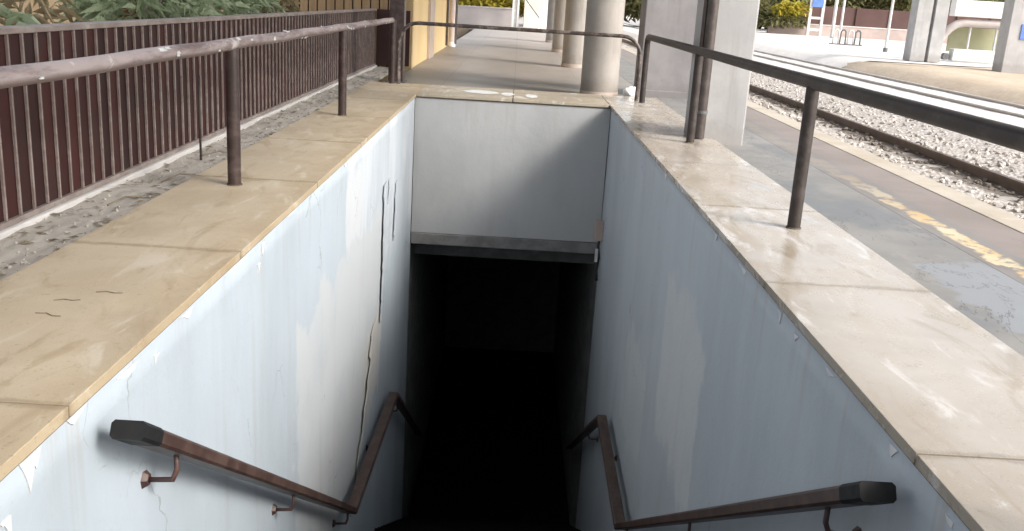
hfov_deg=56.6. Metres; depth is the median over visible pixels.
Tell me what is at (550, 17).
platform column
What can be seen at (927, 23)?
concrete pillar
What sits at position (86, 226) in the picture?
rubble stones
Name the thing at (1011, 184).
railway track
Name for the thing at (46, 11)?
shrub
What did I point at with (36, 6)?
garden wall
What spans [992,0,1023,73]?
concrete pillar
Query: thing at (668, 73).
canopy pier
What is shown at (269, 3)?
shrub
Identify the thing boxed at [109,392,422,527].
stair handrail
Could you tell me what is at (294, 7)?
shrub
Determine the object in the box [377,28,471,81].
garden soil
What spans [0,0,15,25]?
shrub
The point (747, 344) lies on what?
stairwell wall
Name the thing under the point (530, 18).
cream building
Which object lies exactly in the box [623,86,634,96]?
plastic bag
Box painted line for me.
[620,54,1023,284]
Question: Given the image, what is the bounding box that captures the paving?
[404,18,648,126]
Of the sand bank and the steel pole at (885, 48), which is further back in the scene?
the steel pole at (885, 48)
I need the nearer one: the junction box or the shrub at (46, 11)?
the shrub at (46, 11)
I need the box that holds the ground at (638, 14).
[457,6,970,66]
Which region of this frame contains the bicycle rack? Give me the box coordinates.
[829,29,861,45]
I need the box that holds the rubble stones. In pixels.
[1,73,378,279]
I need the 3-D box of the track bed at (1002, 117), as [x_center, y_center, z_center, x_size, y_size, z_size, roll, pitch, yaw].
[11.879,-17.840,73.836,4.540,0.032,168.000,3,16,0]
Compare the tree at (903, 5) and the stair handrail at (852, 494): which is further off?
the tree at (903, 5)
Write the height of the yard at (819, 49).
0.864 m
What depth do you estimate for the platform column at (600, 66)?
15.61 m
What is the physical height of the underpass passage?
7.300 m
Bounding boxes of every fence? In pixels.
[0,8,410,239]
[794,5,1000,29]
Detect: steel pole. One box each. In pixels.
[829,0,838,37]
[837,0,845,37]
[883,0,894,51]
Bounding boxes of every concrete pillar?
[903,0,950,62]
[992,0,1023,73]
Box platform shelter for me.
[941,0,1003,62]
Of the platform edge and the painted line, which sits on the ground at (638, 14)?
the platform edge
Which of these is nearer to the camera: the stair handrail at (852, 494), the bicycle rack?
the stair handrail at (852, 494)
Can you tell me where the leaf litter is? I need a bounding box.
[0,71,385,275]
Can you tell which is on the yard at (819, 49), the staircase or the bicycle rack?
the bicycle rack
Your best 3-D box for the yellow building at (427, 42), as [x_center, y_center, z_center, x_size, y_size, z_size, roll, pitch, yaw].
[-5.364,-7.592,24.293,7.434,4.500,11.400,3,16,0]
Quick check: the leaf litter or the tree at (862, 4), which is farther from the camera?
the tree at (862, 4)
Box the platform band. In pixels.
[621,49,1023,258]
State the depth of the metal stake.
7.97 m
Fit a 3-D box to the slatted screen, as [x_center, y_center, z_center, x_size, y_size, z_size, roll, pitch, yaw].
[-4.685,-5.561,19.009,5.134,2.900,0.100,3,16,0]
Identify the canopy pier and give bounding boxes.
[632,0,697,99]
[684,0,759,145]
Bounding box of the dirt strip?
[0,66,387,280]
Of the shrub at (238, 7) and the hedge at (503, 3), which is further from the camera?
the hedge at (503, 3)
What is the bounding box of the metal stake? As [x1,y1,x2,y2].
[198,75,201,159]
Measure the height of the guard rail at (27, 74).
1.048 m
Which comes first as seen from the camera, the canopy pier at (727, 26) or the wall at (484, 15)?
the canopy pier at (727, 26)
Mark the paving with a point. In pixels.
(502, 59)
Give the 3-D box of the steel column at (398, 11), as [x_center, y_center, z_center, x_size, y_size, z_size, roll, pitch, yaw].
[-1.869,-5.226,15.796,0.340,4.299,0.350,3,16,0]
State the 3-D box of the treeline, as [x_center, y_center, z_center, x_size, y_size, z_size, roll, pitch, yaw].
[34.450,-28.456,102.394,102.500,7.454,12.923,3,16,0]
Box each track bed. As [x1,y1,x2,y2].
[622,30,1023,214]
[623,24,1023,127]
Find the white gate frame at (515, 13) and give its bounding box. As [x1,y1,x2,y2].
[511,0,519,26]
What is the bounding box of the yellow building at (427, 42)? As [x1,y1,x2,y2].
[378,0,457,81]
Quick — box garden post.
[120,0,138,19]
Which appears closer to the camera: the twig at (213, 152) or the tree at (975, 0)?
the twig at (213, 152)
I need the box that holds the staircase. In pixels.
[374,346,580,530]
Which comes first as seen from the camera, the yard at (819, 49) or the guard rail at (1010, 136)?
the guard rail at (1010, 136)
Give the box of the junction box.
[594,219,603,280]
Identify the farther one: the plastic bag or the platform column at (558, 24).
the platform column at (558, 24)
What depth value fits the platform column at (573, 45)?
22.58 m
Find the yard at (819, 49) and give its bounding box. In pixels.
[624,17,992,67]
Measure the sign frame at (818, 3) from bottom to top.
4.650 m
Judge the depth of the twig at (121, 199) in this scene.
6.35 m
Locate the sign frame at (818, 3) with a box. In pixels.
[806,0,825,35]
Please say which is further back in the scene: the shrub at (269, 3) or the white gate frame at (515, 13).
the white gate frame at (515, 13)
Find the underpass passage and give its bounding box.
[402,116,609,526]
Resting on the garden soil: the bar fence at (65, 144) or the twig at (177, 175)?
the bar fence at (65, 144)
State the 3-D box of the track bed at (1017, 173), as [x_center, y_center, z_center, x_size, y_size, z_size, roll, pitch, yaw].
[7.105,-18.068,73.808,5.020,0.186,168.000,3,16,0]
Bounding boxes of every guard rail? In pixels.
[0,17,395,185]
[397,21,641,100]
[639,34,1023,229]
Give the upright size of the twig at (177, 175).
0.041 m
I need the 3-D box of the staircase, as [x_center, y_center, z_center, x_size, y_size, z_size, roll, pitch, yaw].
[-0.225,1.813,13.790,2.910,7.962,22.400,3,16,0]
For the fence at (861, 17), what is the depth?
84.94 m
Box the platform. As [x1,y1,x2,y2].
[619,58,1023,356]
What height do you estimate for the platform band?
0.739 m
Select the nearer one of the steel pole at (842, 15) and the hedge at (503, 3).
the hedge at (503, 3)
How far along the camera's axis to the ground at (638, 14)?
59.23 m
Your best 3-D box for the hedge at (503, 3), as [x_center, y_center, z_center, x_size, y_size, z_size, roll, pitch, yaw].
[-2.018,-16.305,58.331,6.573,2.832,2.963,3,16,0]
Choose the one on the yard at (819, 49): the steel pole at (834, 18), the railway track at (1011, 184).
the steel pole at (834, 18)
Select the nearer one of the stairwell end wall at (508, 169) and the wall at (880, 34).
the stairwell end wall at (508, 169)
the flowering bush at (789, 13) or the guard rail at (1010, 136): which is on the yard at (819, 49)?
the flowering bush at (789, 13)
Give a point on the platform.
(988, 298)
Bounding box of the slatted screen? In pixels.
[216,0,389,66]
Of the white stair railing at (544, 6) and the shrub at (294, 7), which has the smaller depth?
the shrub at (294, 7)
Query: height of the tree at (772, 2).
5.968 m
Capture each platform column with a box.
[545,0,554,42]
[551,0,565,52]
[561,0,586,67]
[580,0,624,95]
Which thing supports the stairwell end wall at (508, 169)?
on the ground at (638, 14)
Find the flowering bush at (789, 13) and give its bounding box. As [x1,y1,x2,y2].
[759,0,812,28]
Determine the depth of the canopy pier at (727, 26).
10.78 m
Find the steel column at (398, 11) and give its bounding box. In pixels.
[385,0,406,82]
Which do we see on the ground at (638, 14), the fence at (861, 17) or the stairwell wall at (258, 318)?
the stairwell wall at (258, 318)
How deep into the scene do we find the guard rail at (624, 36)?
14.90 m
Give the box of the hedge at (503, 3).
[458,0,524,17]
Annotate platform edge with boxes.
[621,46,1023,233]
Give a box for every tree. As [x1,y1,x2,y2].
[767,0,830,20]
[826,0,877,8]
[865,0,911,10]
[948,0,999,13]
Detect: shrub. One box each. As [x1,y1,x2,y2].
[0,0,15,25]
[0,0,84,25]
[0,4,40,25]
[55,0,232,22]
[143,0,266,18]
[213,0,285,13]
[261,0,301,13]
[757,0,771,27]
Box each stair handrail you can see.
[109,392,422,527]
[565,415,896,530]
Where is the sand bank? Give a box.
[842,61,1023,104]
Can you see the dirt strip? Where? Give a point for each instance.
(10, 249)
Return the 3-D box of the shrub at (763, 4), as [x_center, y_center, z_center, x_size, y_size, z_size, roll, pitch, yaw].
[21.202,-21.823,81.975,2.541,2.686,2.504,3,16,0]
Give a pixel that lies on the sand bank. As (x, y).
(986, 82)
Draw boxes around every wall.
[0,0,162,25]
[0,81,425,530]
[411,84,610,253]
[457,5,511,29]
[575,95,1023,530]
[767,21,947,43]
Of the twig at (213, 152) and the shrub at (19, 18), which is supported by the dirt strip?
the twig at (213, 152)
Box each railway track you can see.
[622,38,1023,207]
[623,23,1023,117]
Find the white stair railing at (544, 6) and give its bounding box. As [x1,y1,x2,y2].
[526,0,547,28]
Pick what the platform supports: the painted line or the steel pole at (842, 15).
the painted line
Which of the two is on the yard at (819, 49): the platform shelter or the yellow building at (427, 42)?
the platform shelter
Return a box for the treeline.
[469,0,1004,29]
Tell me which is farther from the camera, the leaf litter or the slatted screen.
the slatted screen
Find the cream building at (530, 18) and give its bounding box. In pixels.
[523,0,546,27]
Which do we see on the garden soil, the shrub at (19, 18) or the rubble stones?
the shrub at (19, 18)
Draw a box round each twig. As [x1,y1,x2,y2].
[107,196,140,205]
[161,173,195,181]
[199,151,226,155]
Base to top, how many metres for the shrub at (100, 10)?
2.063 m

